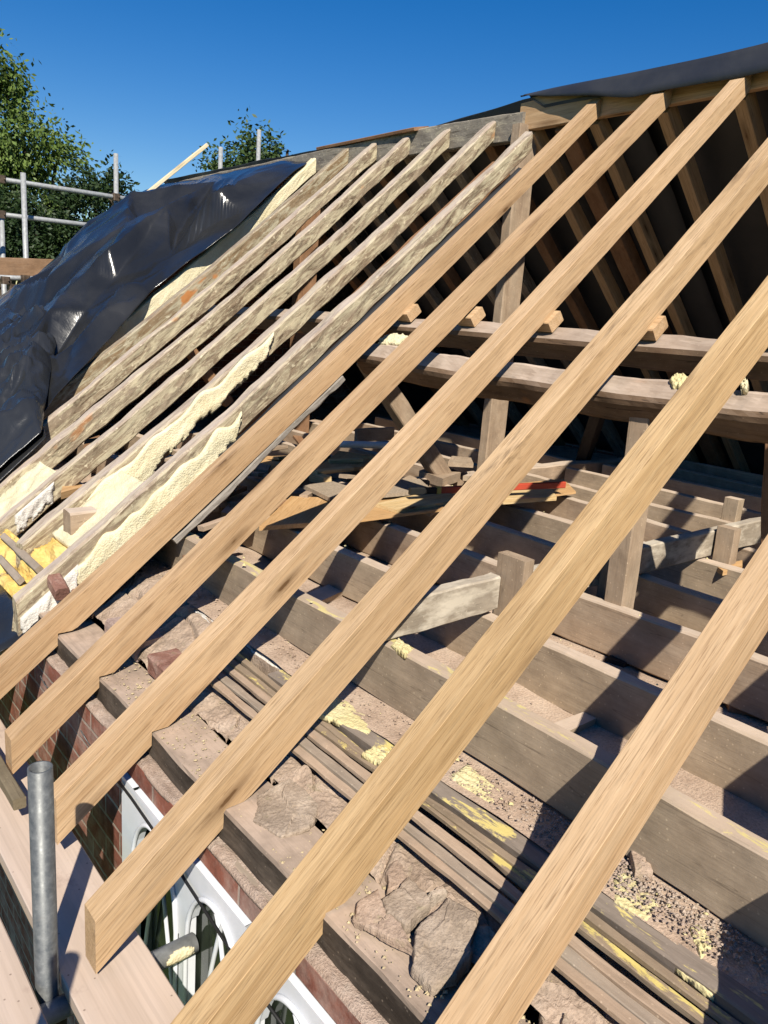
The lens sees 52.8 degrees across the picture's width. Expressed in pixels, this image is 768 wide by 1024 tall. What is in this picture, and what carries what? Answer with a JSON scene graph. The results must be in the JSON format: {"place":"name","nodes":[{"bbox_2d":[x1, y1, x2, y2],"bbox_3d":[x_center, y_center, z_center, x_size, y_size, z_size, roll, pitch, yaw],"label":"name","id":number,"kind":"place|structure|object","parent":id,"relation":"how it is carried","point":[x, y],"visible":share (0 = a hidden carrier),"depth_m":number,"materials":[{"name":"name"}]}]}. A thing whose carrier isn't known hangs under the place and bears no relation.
{"place":"outdoors","nodes":[
{"label":"outdoors","id":0,"kind":"place"},
{"bbox_2d":[20,172,28,257],"bbox_3d":[-3.573,-1.740,7.788,0.048,3.116,0.048,-7,18,-39],"label":"scaffold tube","id":1,"kind":"object","parent":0,"point":[24,214],"visible":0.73,"depth_m":7.49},
{"bbox_2d":[0,257,52,275],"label":"toe board","id":2,"kind":"object","parent":1,"relation":"attached to","point":[21,266],"visible":0.34,"depth_m":7.54,"materials":[{"name":"brown wood"}]},
{"bbox_2d":[0,175,125,200],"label":"scaffold tube","id":3,"kind":"object","parent":1,"relation":"attached to","point":[111,196],"visible":0.63,"depth_m":7.84,"materials":[{"name":"metal"}]},
{"bbox_2d":[27,761,66,1023],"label":"scaffold tube","id":4,"kind":"object","parent":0,"point":[40,780],"visible":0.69,"depth_m":1.61,"materials":[{"name":"metal"}]},
{"bbox_2d":[0,719,184,1023],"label":"scaffold board","id":5,"kind":"object","parent":4,"relation":"on","point":[128,983],"visible":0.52,"depth_m":1.76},
{"bbox_2d":[40,932,198,1023],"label":"scaffold tube","id":6,"kind":"object","parent":4,"relation":"attached to","point":[57,1009],"visible":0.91,"depth_m":1.81,"materials":[{"name":"grey metal"}]},
{"bbox_2d":[0,0,767,283],"label":"sky","id":7,"kind":"structure","parent":0,"point":[147,82],"materials":[{"name":"blue"}]},
{"bbox_2d":[51,404,767,1002],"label":"floor","id":8,"kind":"structure","parent":0,"point":[685,782],"depth_m":1.98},
{"bbox_2d":[177,431,347,487],"bbox_3d":[-0.917,-0.330,4.930,0.065,0.170,2.241,-7,18,-39],"label":"ceiling joist","id":9,"kind":"object","parent":8,"relation":"on","point":[192,434],"visible":0.06,"depth_m":4.61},
{"bbox_2d":[317,451,375,473],"bbox_3d":[-0.201,-0.272,4.388,0.245,0.022,0.728,6,14,6],"label":"board","id":10,"kind":"object","parent":9,"relation":"on","point":[345,454],"visible":0.55,"depth_m":4.39,"materials":[{"name":"brown wood"}]},
{"bbox_2d":[290,166,320,432],"bbox_3d":[-0.614,-1.535,5.904,0.170,2.020,0.098,-7,18,-39],"label":"king post","id":11,"kind":"object","parent":8,"relation":"on","point":[297,296],"visible":0.09,"depth_m":5.82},
{"bbox_2d":[63,457,623,534],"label":"tie beam","id":12,"kind":"structure","parent":8,"relation":"on","point":[75,519],"depth_m":4.50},
{"bbox_2d":[356,363,456,485],"bbox_3d":[0.141,-0.455,4.134,0.082,0.966,0.106,20,64,47],"label":"strut","id":13,"kind":"object","parent":12,"relation":"on","point":[398,407],"visible":0.37,"depth_m":4.06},
{"bbox_2d":[283,429,423,476],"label":"ceiling joist","id":14,"kind":"object","parent":8,"relation":"on","point":[414,469],"visible":0.08,"depth_m":5.25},
{"bbox_2d":[354,427,394,440],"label":"board","id":15,"kind":"object","parent":14,"relation":"on","point":[375,434],"visible":0.84,"depth_m":5.14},
{"bbox_2d":[320,203,482,427],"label":"rafter","id":16,"kind":"object","parent":8,"relation":"on","point":[474,410],"visible":0.14,"depth_m":6.46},
{"bbox_2d":[0,160,443,479],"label":"plastic sheet","id":17,"kind":"object","parent":16,"relation":"on","point":[94,283],"visible":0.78,"depth_m":5.21,"materials":[{"name":"plastic"}]},
{"bbox_2d":[348,175,522,425],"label":"rafter","id":18,"kind":"object","parent":8,"relation":"on","point":[432,294],"visible":0.19,"depth_m":6.21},
{"bbox_2d":[353,422,540,463],"bbox_3d":[0.333,-0.490,5.968,0.062,0.168,2.241,-7,18,-39],"label":"ceiling joist","id":19,"kind":"object","parent":8,"relation":"on","point":[447,449],"visible":0.16,"depth_m":5.73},
{"bbox_2d":[142,558,766,993],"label":"floor chippings","id":20,"kind":"object","parent":8,"relation":"on","point":[498,802],"visible":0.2,"depth_m":1.73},
{"bbox_2d":[152,532,767,948],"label":"ceiling joist","id":21,"kind":"object","parent":8,"relation":"on","point":[708,858],"visible":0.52,"depth_m":1.66,"materials":[{"name":"wood"}]},
{"bbox_2d":[385,573,500,640],"bbox_3d":[0.162,0.267,2.217,0.457,0.113,0.050,-8,19,-40],"label":"board","id":22,"kind":"object","parent":21,"relation":"on","point":[445,603],"visible":0.73,"depth_m":2.22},
{"bbox_2d":[164,96,764,474],"bbox_3d":[0.446,-1.683,6.646,2.651,2.249,5.160,-7,18,-39],"label":"roof membrane","id":23,"kind":"object","parent":8,"relation":"on","point":[662,209],"visible":0.12,"depth_m":5.07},
{"bbox_2d":[370,165,564,445],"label":"rafter","id":24,"kind":"object","parent":8,"relation":"on","point":[452,278],"visible":0.15,"depth_m":5.57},
{"bbox_2d":[449,764,498,802],"bbox_3d":[0.216,0.624,1.761,0.076,0.020,0.150,-7,18,-39],"label":"foam spill","id":25,"kind":"object","parent":8,"relation":"on","point":[470,778],"visible":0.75,"depth_m":1.77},
{"bbox_2d":[375,417,575,463],"bbox_3d":[0.651,-0.532,6.233,0.058,0.168,2.241,-7,18,-39],"label":"ceiling joist","id":26,"kind":"object","parent":8,"relation":"on","point":[461,439],"visible":0.24,"depth_m":6.23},
{"bbox_2d":[222,508,767,812],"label":"ceiling joist","id":27,"kind":"object","parent":8,"relation":"on","point":[729,754],"visible":0.42,"depth_m":2.07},
{"bbox_2d":[259,496,329,530],"bbox_3d":[-0.275,0.012,3.253,0.351,0.020,0.593,6,14,5],"label":"board","id":28,"kind":"object","parent":27,"relation":"on","point":[295,512],"visible":0.6,"depth_m":3.21,"materials":[{"name":"brown wood"}]},
{"bbox_2d":[303,481,345,501],"bbox_3d":[-0.231,-0.099,3.609,0.214,0.019,0.312,-4,16,-32],"label":"board","id":29,"kind":"object","parent":28,"relation":"on","point":[330,491],"visible":0.79,"depth_m":3.59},
{"bbox_2d":[404,157,596,452],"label":"rafter","id":30,"kind":"object","parent":8,"relation":"on","point":[474,259],"visible":0.21,"depth_m":5.49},
{"bbox_2d":[477,123,536,468],"bbox_3d":[0.687,-1.081,4.408,0.158,2.050,0.072,-7,18,-39],"label":"king post","id":31,"kind":"object","parent":8,"relation":"on","point":[506,306],"visible":0.46,"depth_m":4.34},
{"bbox_2d":[520,71,767,130],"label":"ridge board","id":32,"kind":"object","parent":31,"relation":"on","point":[538,117],"visible":0.47,"depth_m":3.75,"materials":[{"name":"brown wood"}]},
{"bbox_2d":[441,151,625,457],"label":"rafter","id":33,"kind":"object","parent":8,"relation":"on","point":[465,178],"visible":0.2,"depth_m":5.36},
{"bbox_2d":[312,495,767,721],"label":"ceiling joist","id":34,"kind":"object","parent":8,"relation":"on","point":[656,646],"visible":0.48,"depth_m":2.46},
{"bbox_2d":[533,517,760,587],"bbox_3d":[1.220,0.135,3.073,2.151,0.116,0.050,-7,18,-38],"label":"rail","id":35,"kind":"object","parent":34,"relation":"on","point":[660,553],"visible":0.45,"depth_m":3.01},
{"bbox_2d":[492,550,534,615],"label":"timber block","id":36,"kind":"structure","parent":35,"relation":"attached to","point":[514,571],"depth_m":2.33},
{"bbox_2d":[712,524,740,564],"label":"timber block","id":37,"kind":"structure","parent":35,"relation":"attached to","point":[726,545],"depth_m":3.09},
{"bbox_2d":[485,145,623,376],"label":"rafter","id":38,"kind":"object","parent":8,"relation":"on","point":[547,248],"visible":0.25,"depth_m":4.99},
{"bbox_2d":[383,512,767,656],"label":"ceiling joist","id":39,"kind":"object","parent":8,"relation":"on","point":[674,603],"visible":0.23,"depth_m":2.84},
{"bbox_2d":[555,712,595,733],"bbox_3d":[0.550,0.564,2.081,0.236,0.036,0.048,-6,17,-37],"label":"board","id":40,"kind":"object","parent":8,"relation":"on","point":[578,723],"visible":0.43,"depth_m":2.04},
{"bbox_2d":[429,484,743,598],"bbox_3d":[1.705,0.427,2.661,0.082,0.184,4.532,-7,18,-39],"label":"ceiling joist","id":41,"kind":"object","parent":8,"relation":"on","point":[702,575],"visible":0.2,"depth_m":3.22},
{"bbox_2d":[576,416,604,460],"bbox_3d":[1.401,-0.520,5.233,0.074,0.914,0.127,35,69,20],"label":"strut","id":42,"kind":"object","parent":8,"relation":"on","point":[592,432],"visible":0.52,"depth_m":5.20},
{"bbox_2d":[453,757,767,986],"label":"rubble heap","id":43,"kind":"object","parent":8,"relation":"on","point":[690,913],"visible":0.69,"depth_m":1.42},
{"bbox_2d":[533,129,699,462],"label":"rafter","id":44,"kind":"object","parent":8,"relation":"on","point":[555,175],"visible":0.26,"depth_m":4.60,"materials":[{"name":"brown wood"}]},
{"bbox_2d":[175,112,525,182],"bbox_3d":[-0.644,-2.560,5.752,0.067,0.165,4.357,-7,18,-40],"label":"ridge board","id":45,"kind":"object","parent":44,"relation":"attached to","point":[462,133],"visible":0.35,"depth_m":4.69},
{"bbox_2d":[604,417,650,608],"bbox_3d":[0.781,0.077,2.476,0.080,0.785,0.075,-7,17,-39],"label":"support post","id":46,"kind":"object","parent":8,"relation":"on","point":[623,571],"visible":0.45,"depth_m":2.46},
{"bbox_2d":[356,333,767,443],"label":"log purlin","id":47,"kind":"object","parent":46,"relation":"on","point":[742,415],"visible":0.71,"depth_m":2.43,"materials":[{"name":"brown wood"}]},
{"bbox_2d":[513,495,756,568],"bbox_3d":[2.010,0.387,2.883,0.074,0.184,4.487,-7,18,-39],"label":"ceiling joist","id":48,"kind":"object","parent":8,"relation":"on","point":[567,507],"visible":0.16,"depth_m":3.99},
{"bbox_2d":[613,862,658,920],"bbox_3d":[0.457,0.717,1.462,0.080,0.022,0.162,1,14,-12],"label":"foam spill","id":49,"kind":"object","parent":8,"relation":"on","point":[624,902],"visible":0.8,"depth_m":1.43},
{"bbox_2d":[520,473,760,548],"bbox_3d":[2.292,0.348,3.167,0.073,0.185,4.563,-7,18,-39],"label":"ceiling joist","id":50,"kind":"object","parent":8,"relation":"on","point":[686,520],"visible":0.23,"depth_m":4.05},
{"bbox_2d":[721,496,744,521],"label":"timber block","id":51,"kind":"structure","parent":50,"relation":"on","point":[732,509],"depth_m":3.83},
{"bbox_2d":[629,850,652,881],"bbox_3d":[0.500,0.685,1.503,0.036,0.030,0.056,6,14,6],"label":"flake","id":52,"kind":"object","parent":8,"relation":"on","point":[640,865],"visible":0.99,"depth_m":1.49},
{"bbox_2d":[555,126,730,468],"bbox_3d":[1.819,-1.123,5.048,0.116,0.091,3.236,20,-20,47],"label":"rafter","id":53,"kind":"object","parent":8,"relation":"on","point":[598,193],"visible":0.34,"depth_m":4.51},
{"bbox_2d":[564,467,760,520],"bbox_3d":[2.642,0.309,3.423,0.076,0.185,4.507,-7,18,-39],"label":"ceiling joist","id":54,"kind":"object","parent":8,"relation":"on","point":[663,497],"visible":0.24,"depth_m":4.48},
{"bbox_2d":[590,118,750,472],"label":"rafter","id":55,"kind":"object","parent":8,"relation":"on","point":[618,171],"visible":0.38,"depth_m":4.37,"materials":[{"name":"brown wood"}]},
{"bbox_2d":[602,464,761,511],"bbox_3d":[2.958,0.263,3.683,0.081,0.183,4.508,-7,18,-40],"label":"ceiling joist","id":56,"kind":"object","parent":8,"relation":"on","point":[751,501],"visible":0.27,"depth_m":4.75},
{"bbox_2d":[658,106,767,392],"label":"rafter","id":57,"kind":"object","parent":8,"relation":"on","point":[673,129],"visible":0.48,"depth_m":3.94,"materials":[{"name":"brown wood"}]},
{"bbox_2d":[671,468,761,495],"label":"ceiling joist","id":58,"kind":"object","parent":8,"relation":"on","point":[705,479],"visible":0.25,"depth_m":5.13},
{"bbox_2d":[678,460,762,485],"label":"ceiling joist","id":59,"kind":"object","parent":8,"relation":"on","point":[742,476],"visible":0.41,"depth_m":5.53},
{"bbox_2d":[735,92,767,224],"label":"rafter","id":60,"kind":"object","parent":8,"relation":"on","point":[749,116],"visible":0.58,"depth_m":3.41,"materials":[{"name":"brown wood"}]},
{"bbox_2d":[761,444,767,542],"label":"support post","id":61,"kind":"object","parent":8,"relation":"on","point":[764,515],"visible":0.93,"depth_m":2.53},
{"label":"ground","id":62,"kind":"structure","parent":0,"visible":0},
{"bbox_2d":[0,28,100,295],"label":"tree","id":63,"kind":"object","parent":62,"relation":"on","point":[17,157],"visible":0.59,"depth_m":14.40,"materials":[{"name":"green plant"}]},
{"bbox_2d":[0,150,139,281],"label":"tree","id":64,"kind":"object","parent":62,"relation":"on","point":[48,240],"visible":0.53,"depth_m":13.28,"materials":[{"name":"green plant"}]},
{"bbox_2d":[191,135,246,171],"bbox_3d":[-3.610,-3.415,16.860,1.400,8.820,1.282,-7,18,-39],"label":"tree","id":65,"kind":"object","parent":62,"relation":"on","point":[213,165],"visible":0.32,"depth_m":15.78,"materials":[{"name":"green plant"}]},
{"bbox_2d":[91,250,351,406],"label":"gable wall","id":66,"kind":"structure","parent":62,"relation":"on","point":[341,393],"depth_m":8.21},
{"bbox_2d":[214,106,292,166],"bbox_3d":[-2.834,-3.640,16.901,1.840,9.351,1.581,-7,18,-39],"label":"tree","id":67,"kind":"object","parent":62,"relation":"on","point":[243,157],"visible":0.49,"depth_m":15.70,"materials":[{"name":"green plant"}]},
{"bbox_2d":[0,503,718,1023],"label":"brick wall","id":68,"kind":"structure","parent":62,"relation":"on","point":[214,901],"depth_m":1.94,"materials":[{"name":"red brick"}]},
{"bbox_2d":[0,461,55,516],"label":"foam slab","id":69,"kind":"structure","parent":68,"relation":"on","point":[28,482],"depth_m":3.65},
{"bbox_2d":[147,648,181,679],"bbox_3d":[-0.635,0.493,2.368,0.110,0.074,0.203,-8,19,-40],"label":"brick","id":70,"kind":"object","parent":68,"relation":"on","point":[159,663],"visible":0.27,"depth_m":2.38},
{"bbox_2d":[0,143,376,480],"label":"old rafter","id":71,"kind":"object","parent":68,"relation":"on","point":[103,384],"visible":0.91,"depth_m":4.48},
{"bbox_2d":[0,136,410,495],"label":"old rafter","id":72,"kind":"object","parent":68,"relation":"on","point":[53,452],"visible":0.94,"depth_m":4.15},
{"bbox_2d":[0,304,56,467],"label":"plastic sheet","id":73,"kind":"object","parent":72,"relation":"hanging from","point":[25,368],"visible":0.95,"depth_m":4.24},
{"bbox_2d":[118,773,335,1023],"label":"window","id":74,"kind":"structure","parent":68,"relation":"in","point":[197,903],"depth_m":1.90,"materials":[{"name":"white paint"}]},
{"bbox_2d":[0,573,530,1023],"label":"wall plate","id":75,"kind":"object","parent":68,"relation":"on","point":[251,844],"depth_m":1.69,"materials":[{"name":"wood"}]},
{"bbox_2d":[0,538,66,596],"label":"foam slab","id":76,"kind":"structure","parent":75,"relation":"on","point":[46,555],"depth_m":3.08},
{"bbox_2d":[52,471,142,547],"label":"foam slab","id":77,"kind":"structure","parent":76,"relation":"on","point":[114,492],"depth_m":3.16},
{"bbox_2d":[0,129,450,535],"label":"old rafter","id":78,"kind":"object","parent":75,"relation":"on","point":[22,515],"visible":0.98,"depth_m":3.83,"materials":[{"name":"white wood"}]},
{"bbox_2d":[15,121,495,567],"bbox_3d":[-0.426,-0.935,3.726,0.143,0.156,3.366,20,61,47],"label":"old rafter","id":79,"kind":"object","parent":75,"relation":"on","point":[141,458],"visible":0.82,"depth_m":3.56,"materials":[{"name":"beige wood"}]},
{"bbox_2d":[12,131,532,635],"bbox_3d":[-0.302,-0.705,3.383,3.343,0.195,0.107,-47,38,-19],"label":"old rafter","id":80,"kind":"object","parent":75,"relation":"on","point":[104,539],"visible":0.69,"depth_m":3.19,"materials":[{"name":"beige wood"}]},
{"bbox_2d":[0,585,38,651],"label":"plastic sheet","id":81,"kind":"object","parent":80,"relation":"hanging from","point":[9,637],"visible":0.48,"depth_m":2.93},
{"bbox_2d":[47,573,69,600],"bbox_3d":[-1.197,0.272,2.840,0.056,0.054,0.105,-7,35,-39],"label":"brick","id":82,"kind":"object","parent":80,"relation":"attached to","point":[58,587],"visible":0.96,"depth_m":2.81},
{"bbox_2d":[253,778,318,838],"bbox_3d":[-0.231,0.686,1.792,0.151,0.047,0.180,-7,18,-39],"label":"stone","id":83,"kind":"object","parent":75,"relation":"on","point":[287,808],"visible":1,"depth_m":1.78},
{"bbox_2d":[0,98,601,698],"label":"oak rafter","id":84,"kind":"object","parent":75,"relation":"on","point":[200,498],"visible":1,"depth_m":3.00,"materials":[{"name":"brown wood"}]},
{"bbox_2d":[0,755,25,810],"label":"mossy batten","id":85,"kind":"object","parent":84,"relation":"attached to","point":[11,789],"visible":1,"depth_m":2.16,"materials":[{"name":"brown wood"}]},
{"bbox_2d":[103,659,552,1023],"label":"wall chippings","id":86,"kind":"structure","parent":75,"relation":"on","point":[417,988],"depth_m":1.59,"materials":[{"name":"stone"}]},
{"bbox_2d":[5,89,672,774],"bbox_3d":[0.086,-0.594,2.906,0.068,0.097,3.823,20,61,47],"label":"oak rafter","id":87,"kind":"object","parent":75,"relation":"on","point":[47,713],"visible":0.98,"depth_m":2.67,"materials":[{"name":"wood"}]},
{"bbox_2d":[219,167,521,455],"bbox_3d":[-0.250,-0.623,3.317,2.361,2.010,0.172,-7,18,-39],"label":"rafter","id":88,"kind":"object","parent":75,"relation":"on","point":[425,259],"visible":0.09,"depth_m":3.53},
{"bbox_2d":[238,161,509,435],"bbox_3d":[-0.340,-0.755,3.635,0.100,0.118,3.072,20,61,47],"label":"principal rafter","id":89,"kind":"object","parent":75,"relation":"on","point":[404,245],"visible":0.1,"depth_m":3.91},
{"bbox_2d":[143,299,767,380],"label":"purlin","id":90,"kind":"object","parent":89,"relation":"on","point":[677,353],"visible":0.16,"depth_m":2.71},
{"bbox_2d":[43,148,348,419],"bbox_3d":[-1.175,-1.386,4.763,0.108,0.125,2.994,20,61,47],"label":"old rafter","id":91,"kind":"object","parent":90,"relation":"on","point":[86,375],"visible":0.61,"depth_m":4.73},
{"bbox_2d":[88,158,315,362],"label":"old rafter","id":92,"kind":"object","parent":90,"relation":"on","point":[193,269],"visible":0.6,"depth_m":5.08,"materials":[{"name":"beige wood"}]},
{"bbox_2d":[352,889,412,955],"bbox_3d":[-0.012,0.784,1.462,0.072,0.036,0.154,-3,15,-26],"label":"stone","id":93,"kind":"object","parent":75,"relation":"on","point":[370,916],"visible":1,"depth_m":1.46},
{"bbox_2d":[54,75,752,844],"bbox_3d":[0.329,-0.510,2.631,0.067,0.124,3.817,20,61,47],"label":"oak rafter","id":94,"kind":"object","parent":75,"relation":"on","point":[94,773],"visible":0.96,"depth_m":2.37,"materials":[{"name":"wood"}]},
{"bbox_2d":[382,877,447,934],"bbox_3d":[0.054,0.759,1.515,0.123,0.051,0.087,-7,18,-39],"label":"stone","id":95,"kind":"object","parent":75,"relation":"on","point":[409,904],"visible":0.94,"depth_m":1.50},
{"bbox_2d":[85,138,767,973],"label":"oak rafter","id":96,"kind":"object","parent":75,"relation":"on","point":[147,872],"visible":1,"depth_m":1.99,"materials":[{"name":"wood"}]},
{"bbox_2d":[411,897,477,996],"bbox_3d":[0.113,0.791,1.421,0.164,0.059,0.129,-7,18,-39],"label":"stone","id":97,"kind":"object","parent":75,"relation":"on","point":[444,936],"visible":0.99,"depth_m":1.40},
{"bbox_2d":[170,276,767,1023],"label":"oak rafter","id":98,"kind":"object","parent":75,"relation":"on","point":[252,972],"visible":1,"depth_m":1.65,"materials":[{"name":"brown wood"}]},
{"bbox_2d":[435,534,767,1023],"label":"oak rafter","id":99,"kind":"object","parent":75,"relation":"on","point":[507,975],"visible":1,"depth_m":1.35,"materials":[{"name":"wood"}]},
{"bbox_2d":[385,860,406,895],"bbox_3d":[0.017,0.748,1.597,0.049,0.028,0.084,-1,15,-19],"label":"stone","id":100,"kind":"object","parent":68,"relation":"on","point":[395,876],"visible":0.86,"depth_m":1.58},
{"bbox_2d":[209,678,643,1023],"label":"lath","id":101,"kind":"object","parent":68,"relation":"on","point":[608,1005],"visible":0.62,"depth_m":1.51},
{"bbox_2d":[217,673,664,1023],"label":"lath","id":102,"kind":"object","parent":68,"relation":"on","point":[578,963],"visible":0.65,"depth_m":1.52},
{"bbox_2d":[223,664,688,1023],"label":"lath","id":103,"kind":"object","parent":68,"relation":"on","point":[597,962],"visible":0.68,"depth_m":1.54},
{"bbox_2d":[228,659,717,1023],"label":"lath","id":104,"kind":"object","parent":68,"relation":"on","point":[657,986],"visible":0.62,"depth_m":1.40,"materials":[{"name":"wood"}]},
{"bbox_2d":[234,653,741,1023],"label":"lath","id":105,"kind":"object","parent":68,"relation":"on","point":[664,974],"visible":0.7,"depth_m":1.39,"materials":[{"name":"wood"}]},
{"bbox_2d":[268,670,767,1023],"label":"timber strip","id":106,"kind":"object","parent":68,"relation":"on","point":[738,1001],"visible":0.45,"depth_m":1.39,"materials":[{"name":"wood"}]},
{"bbox_2d":[318,696,370,733],"bbox_3d":[-0.091,0.534,2.037,0.202,0.018,0.112,14,16,33],"label":"foam spill","id":107,"kind":"object","parent":106,"relation":"on","point":[336,713],"visible":0.83,"depth_m":2.02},
{"bbox_3d":[-1.600,0.942,1.948,1.645,0.048,0.048,-7,18,-39],"label":"scaffold tube","id":108,"kind":"object","parent":68,"relation":"attached to","visible":0},
{"bbox_2d":[0,918,47,1023],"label":"scaffold board","id":109,"kind":"object","parent":108,"relation":"on","point":[19,1003],"visible":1,"depth_m":1.63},
{"bbox_2d":[377,404,615,455],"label":"back wall","id":110,"kind":"structure","parent":62,"relation":"on","point":[601,451],"depth_m":7.17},
{"bbox_2d":[520,42,767,390],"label":"roof membrane","id":111,"kind":"object","parent":110,"relation":"on","point":[721,156],"visible":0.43,"depth_m":3.79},
{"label":"board","id":112,"kind":"object","parent":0,"visible":0},
{"bbox_2d":[361,479,575,521],"bbox_3d":[0.441,-0.078,3.788,1.667,0.014,0.305,-7,18,-39],"label":"board","id":113,"kind":"object","parent":112,"relation":"on","point":[375,513],"visible":0.3,"depth_m":3.39,"materials":[{"name":"brown wood"}]},
{"bbox_2d":[375,493,452,512],"bbox_3d":[0.181,-0.048,3.526,0.177,0.015,0.522,15,18,38],"label":"board","id":114,"kind":"object","parent":113,"relation":"on","point":[407,503],"visible":0.83,"depth_m":3.46,"materials":[{"name":"brown wood"}]},
{"bbox_2d":[408,481,565,494],"bbox_3d":[0.515,-0.116,3.710,0.916,0.034,0.024,-3,16,-29],"label":"spirit level","id":115,"kind":"object","parent":114,"relation":"on","point":[456,489],"visible":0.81,"depth_m":3.60,"materials":[{"name":"red metal"}]},
{"bbox_2d":[501,489,556,504],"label":"board","id":116,"kind":"object","parent":113,"relation":"on","point":[524,496],"visible":0.62,"depth_m":3.84,"materials":[{"name":"brown wood"}]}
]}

